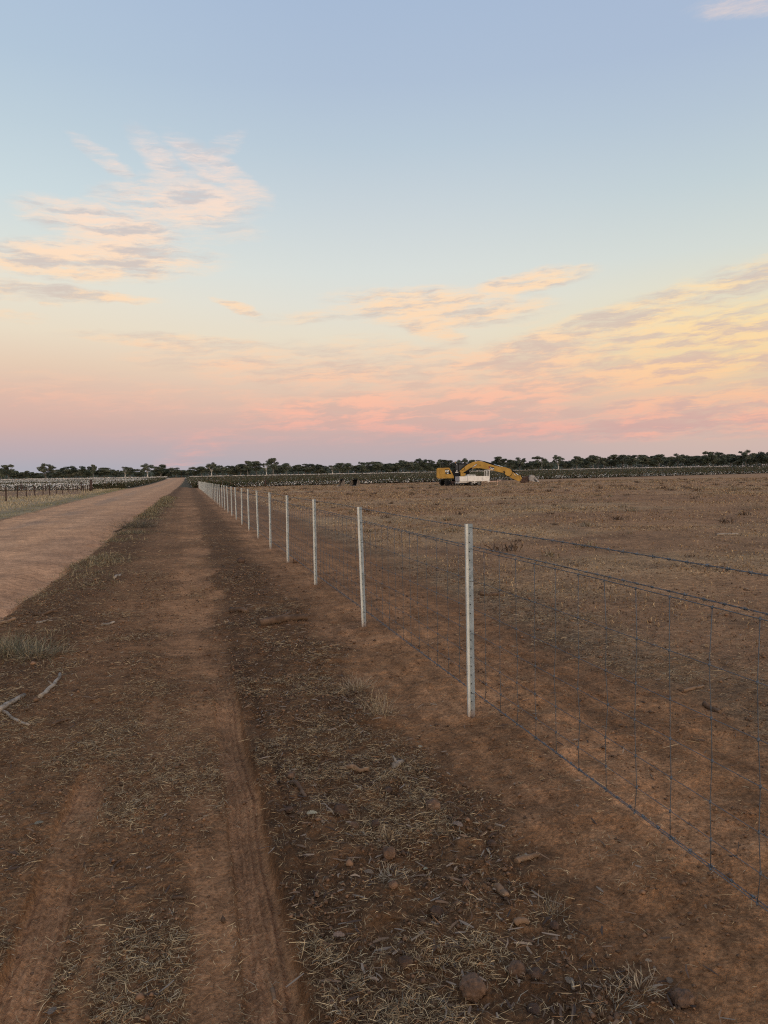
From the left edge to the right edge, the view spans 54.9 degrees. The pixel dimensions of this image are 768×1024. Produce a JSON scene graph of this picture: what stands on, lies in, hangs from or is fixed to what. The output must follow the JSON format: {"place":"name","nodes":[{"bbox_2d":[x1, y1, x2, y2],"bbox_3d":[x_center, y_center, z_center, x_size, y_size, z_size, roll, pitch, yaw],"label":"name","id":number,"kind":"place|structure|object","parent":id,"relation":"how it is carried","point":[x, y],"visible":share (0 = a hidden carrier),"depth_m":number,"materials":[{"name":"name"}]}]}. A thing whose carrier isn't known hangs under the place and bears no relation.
{"place":"outdoors","nodes":[
{"label":"outdoors","id":0,"kind":"place"},
{"bbox_2d":[0,488,126,517],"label":"verge grass","id":1,"kind":"structure","parent":0,"point":[50,498],"depth_m":68.88,"materials":[{"name":"plant"}]},
{"bbox_2d":[0,478,184,617],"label":"dirt road","id":2,"kind":"structure","parent":0,"point":[36,549],"depth_m":21.48,"materials":[{"name":"soil"}]},
{"bbox_2d":[0,471,767,1023],"bbox_3d":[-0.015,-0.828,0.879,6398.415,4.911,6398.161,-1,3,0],"label":"ground","id":3,"kind":"structure","parent":0,"point":[238,863],"depth_m":4.02,"materials":[{"name":"red soil"}]},
{"bbox_2d":[0,464,18,478],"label":"gum tree","id":4,"kind":"object","parent":3,"relation":"on","point":[8,471],"visible":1,"depth_m":558.22,"materials":[{"name":"green plant"}]},
{"bbox_2d":[0,693,25,711],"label":"stick","id":5,"kind":"object","parent":3,"relation":"on","point":[4,705],"visible":0.99,"depth_m":5.18,"materials":[{"name":"grey wood"}]},
{"bbox_2d":[1,710,29,725],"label":"stick","id":6,"kind":"object","parent":3,"relation":"on","point":[10,716],"visible":0.97,"depth_m":4.89,"materials":[{"name":"grey wood"}]},
{"bbox_2d":[0,628,38,654],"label":"grass tuft","id":7,"kind":"object","parent":3,"relation":"on","point":[12,641],"visible":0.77,"depth_m":6.92,"materials":[{"name":"plant"}]},
{"bbox_2d":[0,633,66,659],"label":"grass tuft","id":8,"kind":"object","parent":3,"relation":"on","point":[24,642],"visible":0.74,"depth_m":6.83,"materials":[{"name":"plant"}]},
{"bbox_2d":[2,638,89,663],"bbox_3d":[-3.095,1.223,6.686,0.724,0.176,0.728,0,3,24],"label":"grass tuft","id":9,"kind":"object","parent":3,"relation":"on","point":[41,650],"visible":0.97,"depth_m":6.65,"materials":[{"name":"plant"}]},
{"bbox_2d":[36,463,55,478],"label":"gum tree","id":10,"kind":"object","parent":3,"relation":"on","point":[49,470],"visible":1,"depth_m":558.35,"materials":[{"name":"green plant"}]},
{"bbox_2d":[38,672,60,697],"bbox_3d":[-2.541,1.315,5.661,0.055,0.066,0.568,-2,3,-10],"label":"stick","id":11,"kind":"object","parent":3,"relation":"on","point":[50,686],"visible":0.98,"depth_m":5.60,"materials":[{"name":"grey wood"}]},
{"bbox_2d":[34,605,70,615],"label":"branch","id":12,"kind":"object","parent":3,"relation":"on","point":[50,611],"visible":0.93,"depth_m":8.64,"materials":[{"name":"brown wood"}]},
{"bbox_2d":[51,469,63,477],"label":"gum tree","id":13,"kind":"object","parent":3,"relation":"on","point":[59,472],"visible":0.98,"depth_m":598.94,"materials":[{"name":"green plant"}]},
{"bbox_2d":[60,466,77,477],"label":"gum tree","id":14,"kind":"object","parent":3,"relation":"on","point":[71,472],"visible":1,"depth_m":597.05,"materials":[{"name":"green plant"}]},
{"bbox_2d":[0,476,166,490],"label":"cotton crop","id":15,"kind":"object","parent":3,"relation":"on","point":[106,483],"visible":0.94,"depth_m":225.09,"materials":[{"name":"plant"}]},
{"bbox_2d":[77,466,92,477],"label":"gum tree","id":16,"kind":"object","parent":3,"relation":"on","point":[82,470],"visible":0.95,"depth_m":596.30,"materials":[{"name":"green plant"}]},
{"bbox_2d":[0,495,179,921],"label":"ridge weeds","id":17,"kind":"object","parent":3,"relation":"on","point":[164,500],"visible":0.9,"depth_m":14.09,"materials":[{"name":"plant"}]},
{"bbox_2d":[98,467,112,477],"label":"gum tree","id":18,"kind":"object","parent":3,"relation":"on","point":[102,470],"visible":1,"depth_m":607.72,"materials":[{"name":"green plant"}]},
{"bbox_2d":[103,528,149,535],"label":"grass tuft","id":19,"kind":"object","parent":3,"relation":"on","point":[125,532],"visible":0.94,"depth_m":21.39,"materials":[{"name":"plant"}]},
{"bbox_2d":[107,517,169,529],"bbox_3d":[-8.102,0.283,24.503,2.233,0.521,2.135,-3,3,-32],"label":"grass tuft","id":20,"kind":"object","parent":3,"relation":"on","point":[141,524],"visible":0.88,"depth_m":24.27,"materials":[{"name":"plant"}]},
{"bbox_2d":[140,463,154,476],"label":"gum tree","id":21,"kind":"object","parent":3,"relation":"on","point":[146,466],"visible":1,"depth_m":557.65,"materials":[{"name":"green plant"}]},
{"bbox_2d":[152,464,165,476],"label":"gum tree","id":22,"kind":"object","parent":3,"relation":"on","point":[161,468],"visible":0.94,"depth_m":596.08,"materials":[{"name":"green plant"}]},
{"bbox_2d":[168,467,181,477],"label":"gum tree","id":23,"kind":"object","parent":3,"relation":"on","point":[173,470],"visible":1,"depth_m":604.69,"materials":[{"name":"green plant"}]},
{"bbox_2d":[194,466,207,476],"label":"gum tree","id":24,"kind":"object","parent":3,"relation":"on","point":[200,469],"visible":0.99,"depth_m":616.10,"materials":[{"name":"green plant"}]},
{"bbox_2d":[206,462,216,476],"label":"gum tree","id":25,"kind":"object","parent":3,"relation":"on","point":[212,465],"visible":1,"depth_m":567.65,"materials":[{"name":"green plant"}]},
{"bbox_2d":[223,466,235,474],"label":"gum tree","id":26,"kind":"object","parent":3,"relation":"on","point":[229,470],"visible":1,"depth_m":597.72,"materials":[{"name":"green plant"}]},
{"bbox_2d":[229,607,248,612],"bbox_3d":[-1.666,1.131,8.513,0.286,0.084,0.070,1,3,35],"label":"log","id":27,"kind":"object","parent":3,"relation":"on","point":[238,609],"visible":0.96,"depth_m":8.49,"materials":[{"name":"brown wood"}]},
{"bbox_2d":[243,461,253,474],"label":"gum tree","id":28,"kind":"object","parent":3,"relation":"on","point":[249,467],"visible":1,"depth_m":587.63,"materials":[{"name":"green plant"}]},
{"bbox_2d":[247,489,249,530],"bbox_3d":[-4.015,0.116,21.960,0.060,1.600,0.024,-2,4,-7],"label":"fence post","id":29,"kind":"object","parent":3,"relation":"on","point":[248,509],"visible":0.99,"depth_m":21.95,"materials":[{"name":"metal"}]},
{"bbox_2d":[250,461,262,475],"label":"gum tree","id":30,"kind":"object","parent":3,"relation":"on","point":[256,464],"visible":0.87,"depth_m":597.33,"materials":[{"name":"green plant"}]},
{"bbox_2d":[256,491,258,538],"bbox_3d":[-3.253,0.244,19.069,0.060,1.594,0.024,-2,3,-4],"label":"fence post","id":31,"kind":"object","parent":3,"relation":"on","point":[257,515],"visible":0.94,"depth_m":19.05,"materials":[{"name":"metal"}]},
{"bbox_2d":[268,492,271,548],"bbox_3d":[-2.484,0.369,16.190,0.059,1.597,0.024,-1,2,-1],"label":"fence post","id":32,"kind":"object","parent":3,"relation":"on","point":[270,524],"visible":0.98,"depth_m":16.18,"materials":[{"name":"metal"}]},
{"bbox_2d":[265,458,278,474],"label":"gum tree","id":33,"kind":"object","parent":3,"relation":"on","point":[271,461],"visible":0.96,"depth_m":573.46,"materials":[{"name":"green plant"}]},
{"bbox_2d":[270,987,276,1003],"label":"stick","id":34,"kind":"object","parent":3,"relation":"on","point":[273,992],"visible":1,"depth_m":2.30,"materials":[{"name":"beige wood"}]},
{"bbox_2d":[257,611,307,626],"bbox_3d":[-1.102,1.145,7.935,0.563,0.106,0.187,-3,3,-33],"label":"log","id":35,"kind":"object","parent":3,"relation":"on","point":[285,617],"visible":0.99,"depth_m":7.85,"materials":[{"name":"brown wood"}]},
{"bbox_2d":[286,495,288,562],"bbox_3d":[-1.734,0.495,13.361,0.060,1.594,0.026,-1,2,-1],"label":"fence post","id":36,"kind":"object","parent":3,"relation":"on","point":[287,528],"visible":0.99,"depth_m":13.35,"materials":[{"name":"metal"}]},
{"bbox_2d":[289,780,306,798],"bbox_3d":[-0.426,1.385,3.711,0.033,0.040,0.201,-3,3,-29],"label":"stick","id":37,"kind":"object","parent":3,"relation":"on","point":[296,783],"visible":0.99,"depth_m":3.72,"materials":[{"name":"brown wood"}]},
{"bbox_2d":[297,464,315,474],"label":"gum tree","id":38,"kind":"object","parent":3,"relation":"on","point":[306,468],"visible":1,"depth_m":597.02,"materials":[{"name":"green plant"}]},
{"bbox_2d":[312,499,316,584],"bbox_3d":[-0.967,0.621,10.446,0.059,1.600,0.024,-1,4,-4],"label":"fence post","id":39,"kind":"object","parent":3,"relation":"on","point":[314,501],"visible":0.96,"depth_m":10.43,"materials":[{"name":"metal"}]},
{"bbox_2d":[206,484,767,911],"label":"wire netting","id":40,"kind":"object","parent":39,"relation":"attached to","point":[670,737],"visible":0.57,"depth_m":3.67,"materials":[{"name":"metal"}]},
{"bbox_2d":[230,489,767,615],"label":"barbed wire","id":41,"kind":"object","parent":40,"relation":"attached to","point":[683,594],"visible":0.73,"depth_m":3.33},
{"bbox_2d":[239,517,767,907],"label":"barbed wire","id":42,"kind":"object","parent":40,"relation":"attached to","point":[708,865],"visible":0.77,"depth_m":3.18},
{"bbox_2d":[311,464,324,473],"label":"gum tree","id":43,"kind":"object","parent":3,"relation":"on","point":[319,468],"visible":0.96,"depth_m":604.02,"materials":[{"name":"green plant"}]},
{"bbox_2d":[333,804,348,816],"bbox_3d":[-0.199,1.375,3.409,0.079,0.065,0.069,4,5,26],"label":"dirt clod","id":44,"kind":"object","parent":3,"relation":"on","point":[340,809],"visible":0.99,"depth_m":3.39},
{"bbox_2d":[349,478,359,485],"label":"excavator bucket","id":45,"kind":"object","parent":3,"relation":"on","point":[355,482],"visible":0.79,"depth_m":122.19,"materials":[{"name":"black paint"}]},
{"bbox_2d":[342,764,368,772],"bbox_3d":[-0.151,1.369,3.947,0.147,0.045,0.031,0,3,15],"label":"stick","id":46,"kind":"object","parent":3,"relation":"on","point":[355,767],"visible":0.95,"depth_m":3.94,"materials":[{"name":"beige wood"}]},
{"bbox_2d":[331,673,383,692],"bbox_3d":[-0.205,1.251,5.449,0.404,0.118,0.418,-1,3,0],"label":"grass tuft","id":47,"kind":"object","parent":3,"relation":"on","point":[360,682],"visible":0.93,"depth_m":5.47,"materials":[{"name":"plant"}]},
{"bbox_2d":[357,507,365,626],"bbox_3d":[-0.215,0.747,7.574,0.060,1.600,0.024,-3,3,-7],"label":"fence post","id":48,"kind":"object","parent":3,"relation":"on","point":[361,566],"visible":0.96,"depth_m":7.56,"materials":[{"name":"metal"}]},
{"bbox_2d":[359,462,372,472],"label":"gum tree","id":49,"kind":"object","parent":3,"relation":"on","point":[364,467],"visible":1,"depth_m":602.41,"materials":[{"name":"green plant"}]},
{"bbox_2d":[355,685,400,718],"bbox_3d":[-0.020,1.232,4.798,0.368,0.196,0.395,-4,4,-43],"label":"grass tuft","id":50,"kind":"object","parent":3,"relation":"on","point":[385,702],"visible":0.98,"depth_m":4.83,"materials":[{"name":"plant"}]},
{"bbox_2d":[372,462,383,472],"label":"gum tree","id":51,"kind":"object","parent":3,"relation":"on","point":[378,464],"visible":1,"depth_m":599.73,"materials":[{"name":"green plant"}]},
{"bbox_2d":[0,455,766,479],"bbox_3d":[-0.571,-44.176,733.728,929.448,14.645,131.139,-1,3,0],"label":"distant wood","id":52,"kind":"object","parent":3,"relation":"on","point":[269,471],"visible":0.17,"depth_m":684.71,"materials":[{"name":"green plant"}]},
{"bbox_2d":[0,495,767,1023],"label":"straw litter","id":53,"kind":"object","parent":3,"relation":"on","point":[390,1011],"visible":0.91,"depth_m":3.26,"materials":[{"name":"plant"}]},
{"bbox_2d":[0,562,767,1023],"bbox_3d":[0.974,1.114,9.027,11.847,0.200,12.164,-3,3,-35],"label":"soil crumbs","id":54,"kind":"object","parent":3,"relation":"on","point":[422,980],"visible":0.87,"depth_m":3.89,"materials":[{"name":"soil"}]},
{"bbox_2d":[382,846,395,859],"bbox_3d":[0.020,1.390,3.018,0.060,0.052,0.067,11,-6,4],"label":"dirt clod","id":55,"kind":"object","parent":3,"relation":"on","point":[387,851],"visible":1,"depth_m":3.00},
{"bbox_2d":[373,822,404,841],"bbox_3d":[0.022,1.373,3.180,0.137,0.068,0.144,-1,3,0],"label":"grass tuft","id":56,"kind":"object","parent":3,"relation":"on","point":[388,836],"visible":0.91,"depth_m":3.18,"materials":[{"name":"plant"}]},
{"bbox_2d":[383,463,394,472],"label":"gum tree","id":57,"kind":"object","parent":3,"relation":"on","point":[387,467],"visible":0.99,"depth_m":613.32,"materials":[{"name":"green plant"}]},
{"bbox_2d":[365,860,418,883],"bbox_3d":[0.026,1.395,2.896,0.207,0.056,0.228,0,3,21],"label":"grass tuft","id":58,"kind":"object","parent":3,"relation":"on","point":[387,869],"visible":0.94,"depth_m":2.90,"materials":[{"name":"plant"}]},
{"bbox_2d":[388,880,397,888],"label":"dirt clod","id":59,"kind":"object","parent":3,"relation":"on","point":[392,884],"visible":1,"depth_m":2.76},
{"bbox_2d":[391,755,404,767],"bbox_3d":[0.067,1.350,4.004,0.057,0.056,0.087,1,3,35],"label":"stick","id":60,"kind":"object","parent":3,"relation":"on","point":[395,763],"visible":0.95,"depth_m":3.99,"materials":[{"name":"grey wood"}]},
{"bbox_2d":[398,955,412,969],"bbox_3d":[0.069,1.429,2.346,0.050,0.043,0.050,9,-15,-7],"label":"dirt clod","id":61,"kind":"object","parent":3,"relation":"on","point":[404,960],"visible":1,"depth_m":2.33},
{"bbox_2d":[404,462,414,471],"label":"gum tree","id":62,"kind":"object","parent":3,"relation":"on","point":[407,465],"visible":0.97,"depth_m":614.60,"materials":[{"name":"green plant"}]},
{"bbox_2d":[413,458,423,471],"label":"gum tree","id":63,"kind":"object","parent":3,"relation":"on","point":[418,464],"visible":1,"depth_m":537.50,"materials":[{"name":"green plant"}]},
{"bbox_2d":[421,459,434,471],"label":"gum tree","id":64,"kind":"object","parent":3,"relation":"on","point":[427,466],"visible":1,"depth_m":537.36,"materials":[{"name":"green plant"}]},
{"bbox_2d":[425,798,440,811],"bbox_3d":[0.226,1.371,3.447,0.080,0.064,0.074,-20,27,-27],"label":"dirt clod","id":65,"kind":"object","parent":3,"relation":"on","point":[433,802],"visible":0.83,"depth_m":3.43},
{"bbox_2d":[430,905,443,918],"bbox_3d":[0.189,1.433,2.648,0.053,0.040,0.048,13,19,35],"label":"dirt clod","id":66,"kind":"object","parent":3,"relation":"on","point":[437,910],"visible":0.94,"depth_m":2.64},
{"bbox_2d":[433,459,446,468],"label":"gum tree","id":67,"kind":"object","parent":3,"relation":"on","point":[437,464],"visible":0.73,"depth_m":537.08,"materials":[{"name":"green plant"}]},
{"bbox_2d":[465,524,475,717],"bbox_3d":[0.554,0.873,4.693,0.059,1.600,0.024,-2,3,-9],"label":"fence post","id":68,"kind":"object","parent":3,"relation":"on","point":[469,581],"visible":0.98,"depth_m":4.68,"materials":[{"name":"metal"}]},
{"bbox_2d":[222,485,767,575],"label":"barbed wire","id":69,"kind":"object","parent":68,"relation":"attached to","point":[668,559],"visible":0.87,"depth_m":3.27,"materials":[{"name":"metal"}]},
{"bbox_2d":[459,972,487,1002],"bbox_3d":[0.267,1.446,2.243,0.084,0.074,0.086,-3,3,-31],"label":"dirt clod","id":70,"kind":"object","parent":3,"relation":"on","point":[472,986],"visible":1,"depth_m":2.22,"materials":[{"name":"soil"}]},
{"bbox_2d":[186,466,767,487],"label":"cotton crop","id":71,"kind":"object","parent":3,"relation":"on","point":[284,479],"visible":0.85,"depth_m":241.18,"materials":[{"name":"plant"}]},
{"bbox_2d":[455,470,500,485],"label":"trailer","id":72,"kind":"object","parent":3,"relation":"on","point":[474,480],"visible":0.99,"depth_m":101.46,"materials":[{"name":"white paint"}]},
{"bbox_2d":[436,460,539,485],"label":"excavator","id":73,"kind":"object","parent":3,"relation":"on","point":[462,469],"visible":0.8,"depth_m":105.07,"materials":[{"name":"metal"}]},
{"bbox_2d":[478,591,503,596],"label":"branch","id":74,"kind":"object","parent":3,"relation":"on","point":[489,594],"visible":0.81,"depth_m":9.40,"materials":[{"name":"brown wood"}]},
{"bbox_2d":[216,477,767,669],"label":"paddock stubble","id":75,"kind":"object","parent":3,"relation":"on","point":[476,495],"visible":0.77,"depth_m":30.75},
{"bbox_2d":[219,477,767,557],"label":"paddock tussocks","id":76,"kind":"object","parent":3,"relation":"on","point":[550,554],"visible":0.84,"depth_m":47.60,"materials":[{"name":"plant"}]},
{"bbox_2d":[494,456,507,466],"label":"gum tree","id":77,"kind":"object","parent":3,"relation":"on","point":[499,460],"visible":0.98,"depth_m":547.38,"materials":[{"name":"green plant"}]},
{"bbox_2d":[493,883,509,897],"bbox_3d":[0.437,1.415,2.755,0.034,0.037,0.091,-2,3,-14],"label":"stick","id":78,"kind":"object","parent":3,"relation":"on","point":[498,887],"visible":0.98,"depth_m":2.75,"materials":[{"name":"beige wood"}]},
{"bbox_2d":[506,960,526,978],"bbox_3d":[0.417,1.442,2.331,0.060,0.055,0.065,-17,-17,24],"label":"dirt clod","id":79,"kind":"object","parent":3,"relation":"on","point":[517,967],"visible":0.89,"depth_m":2.31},
{"bbox_2d":[511,457,525,470],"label":"gum tree","id":80,"kind":"object","parent":3,"relation":"on","point":[519,463],"visible":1,"depth_m":558.44,"materials":[{"name":"green plant"}]},
{"bbox_2d":[513,917,529,925],"bbox_3d":[0.477,1.424,2.571,0.060,0.029,0.026,-1,3,-5],"label":"stick","id":81,"kind":"object","parent":3,"relation":"on","point":[517,921],"visible":0.99,"depth_m":2.57,"materials":[{"name":"beige wood"}]},
{"bbox_2d":[514,853,538,863],"bbox_3d":[0.580,1.404,3.007,0.130,0.036,0.028,-3,3,-36],"label":"stick","id":82,"kind":"object","parent":3,"relation":"on","point":[517,859],"visible":0.98,"depth_m":2.99,"materials":[{"name":"beige wood"}]},
{"bbox_2d":[527,1003,540,1016],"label":"dirt clod","id":83,"kind":"object","parent":3,"relation":"on","point":[534,1009],"visible":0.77,"depth_m":2.16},
{"bbox_2d":[528,967,542,979],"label":"dirt clod","id":84,"kind":"object","parent":3,"relation":"on","point":[536,973],"visible":1,"depth_m":2.29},
{"bbox_2d":[531,456,548,469],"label":"gum tree","id":85,"kind":"object","parent":3,"relation":"on","point":[536,463],"visible":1,"depth_m":551.62,"materials":[{"name":"green plant"}]},
{"bbox_2d":[527,892,571,919],"bbox_3d":[0.584,1.408,2.639,0.151,0.078,0.144,-2,3,-25],"label":"grass tuft","id":86,"kind":"object","parent":3,"relation":"on","point":[555,909],"visible":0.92,"depth_m":2.64,"materials":[{"name":"plant"}]},
{"bbox_2d":[550,920,558,930],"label":"dirt clod","id":87,"kind":"object","parent":3,"relation":"on","point":[554,925],"visible":1,"depth_m":2.54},
{"bbox_2d":[552,455,564,469],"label":"gum tree","id":88,"kind":"object","parent":3,"relation":"on","point":[559,458],"visible":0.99,"depth_m":558.03,"materials":[{"name":"green plant"}]},
{"bbox_2d":[571,456,583,468],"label":"gum tree","id":89,"kind":"object","parent":3,"relation":"on","point":[577,458],"visible":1,"depth_m":587.66,"materials":[{"name":"green plant"}]},
{"bbox_2d":[579,458,590,467],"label":"gum tree","id":90,"kind":"object","parent":3,"relation":"on","point":[585,463],"visible":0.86,"depth_m":635.24,"materials":[{"name":"green plant"}]},
{"bbox_2d":[586,455,598,467],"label":"gum tree","id":91,"kind":"object","parent":3,"relation":"on","point":[592,459],"visible":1,"depth_m":587.91,"materials":[{"name":"green plant"}]},
{"bbox_2d":[574,977,649,1023],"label":"grass tuft","id":92,"kind":"object","parent":3,"relation":"on","point":[617,1001],"visible":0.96,"depth_m":2.18,"materials":[{"name":"plant"}]},
{"bbox_2d":[611,454,622,467],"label":"gum tree","id":93,"kind":"object","parent":3,"relation":"on","point":[616,459],"visible":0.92,"depth_m":651.35,"materials":[{"name":"green plant"}]},
{"bbox_2d":[623,455,641,467],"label":"gum tree","id":94,"kind":"object","parent":3,"relation":"on","point":[629,459],"visible":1,"depth_m":587.87,"materials":[{"name":"green plant"}]},
{"bbox_2d":[603,959,677,1017],"bbox_3d":[0.771,1.420,2.251,0.187,0.063,0.202,-3,3,-35],"label":"grass tuft","id":95,"kind":"object","parent":3,"relation":"on","point":[646,978],"visible":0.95,"depth_m":2.25,"materials":[{"name":"plant"}]},
{"bbox_2d":[637,455,649,467],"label":"gum tree","id":96,"kind":"object","parent":3,"relation":"on","point":[643,458],"visible":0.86,"depth_m":620.76,"materials":[{"name":"green plant"}]},
{"bbox_2d":[650,454,664,466],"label":"gum tree","id":97,"kind":"object","parent":3,"relation":"on","point":[656,460],"visible":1,"depth_m":587.54,"materials":[{"name":"green plant"}]},
{"bbox_2d":[668,453,685,466],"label":"gum tree","id":98,"kind":"object","parent":3,"relation":"on","point":[678,456],"visible":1,"depth_m":618.44,"materials":[{"name":"green plant"}]},
{"bbox_2d":[670,987,693,1008],"bbox_3d":[0.884,1.441,2.189,0.065,0.055,0.066,-2,3,-26],"label":"dirt clod","id":99,"kind":"object","parent":3,"relation":"on","point":[685,996],"visible":0.94,"depth_m":2.17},
{"bbox_2d":[681,685,703,691],"bbox_3d":[2.186,1.247,5.239,0.237,0.034,0.031,-3,3,-33],"label":"stick","id":100,"kind":"object","parent":3,"relation":"on","point":[691,688],"visible":1,"depth_m":5.23,"materials":[{"name":"beige wood"}]},
{"bbox_2d":[698,451,718,466],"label":"gum tree","id":101,"kind":"object","parent":3,"relation":"on","point":[709,457],"visible":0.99,"depth_m":585.94,"materials":[{"name":"green plant"}]},
{"bbox_2d":[702,701,721,712],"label":"branch","id":102,"kind":"object","parent":3,"relation":"on","point":[705,704],"visible":0.96,"depth_m":4.83,"materials":[{"name":"brown wood"}]},
{"bbox_2d":[719,455,728,464],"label":"gum tree","id":103,"kind":"object","parent":3,"relation":"on","point":[722,460],"visible":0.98,"depth_m":624.49,"materials":[{"name":"green plant"}]},
{"bbox_2d":[729,455,745,466],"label":"gum tree","id":104,"kind":"object","parent":3,"relation":"on","point":[739,461],"visible":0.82,"depth_m":608.78,"materials":[{"name":"green plant"}]},
{"bbox_2d":[737,449,756,465],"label":"gum tree","id":105,"kind":"object","parent":3,"relation":"on","point":[745,455],"visible":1,"depth_m":586.87,"materials":[{"name":"green plant"}]},
{"bbox_2d":[756,452,767,465],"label":"gum tree","id":106,"kind":"object","parent":3,"relation":"on","point":[763,457],"visible":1,"depth_m":587.54,"materials":[{"name":"green plant"}]},
{"bbox_2d":[0,0,767,477],"label":"sky","id":107,"kind":"structure","parent":0,"point":[233,232],"materials":[{"name":"blue"}]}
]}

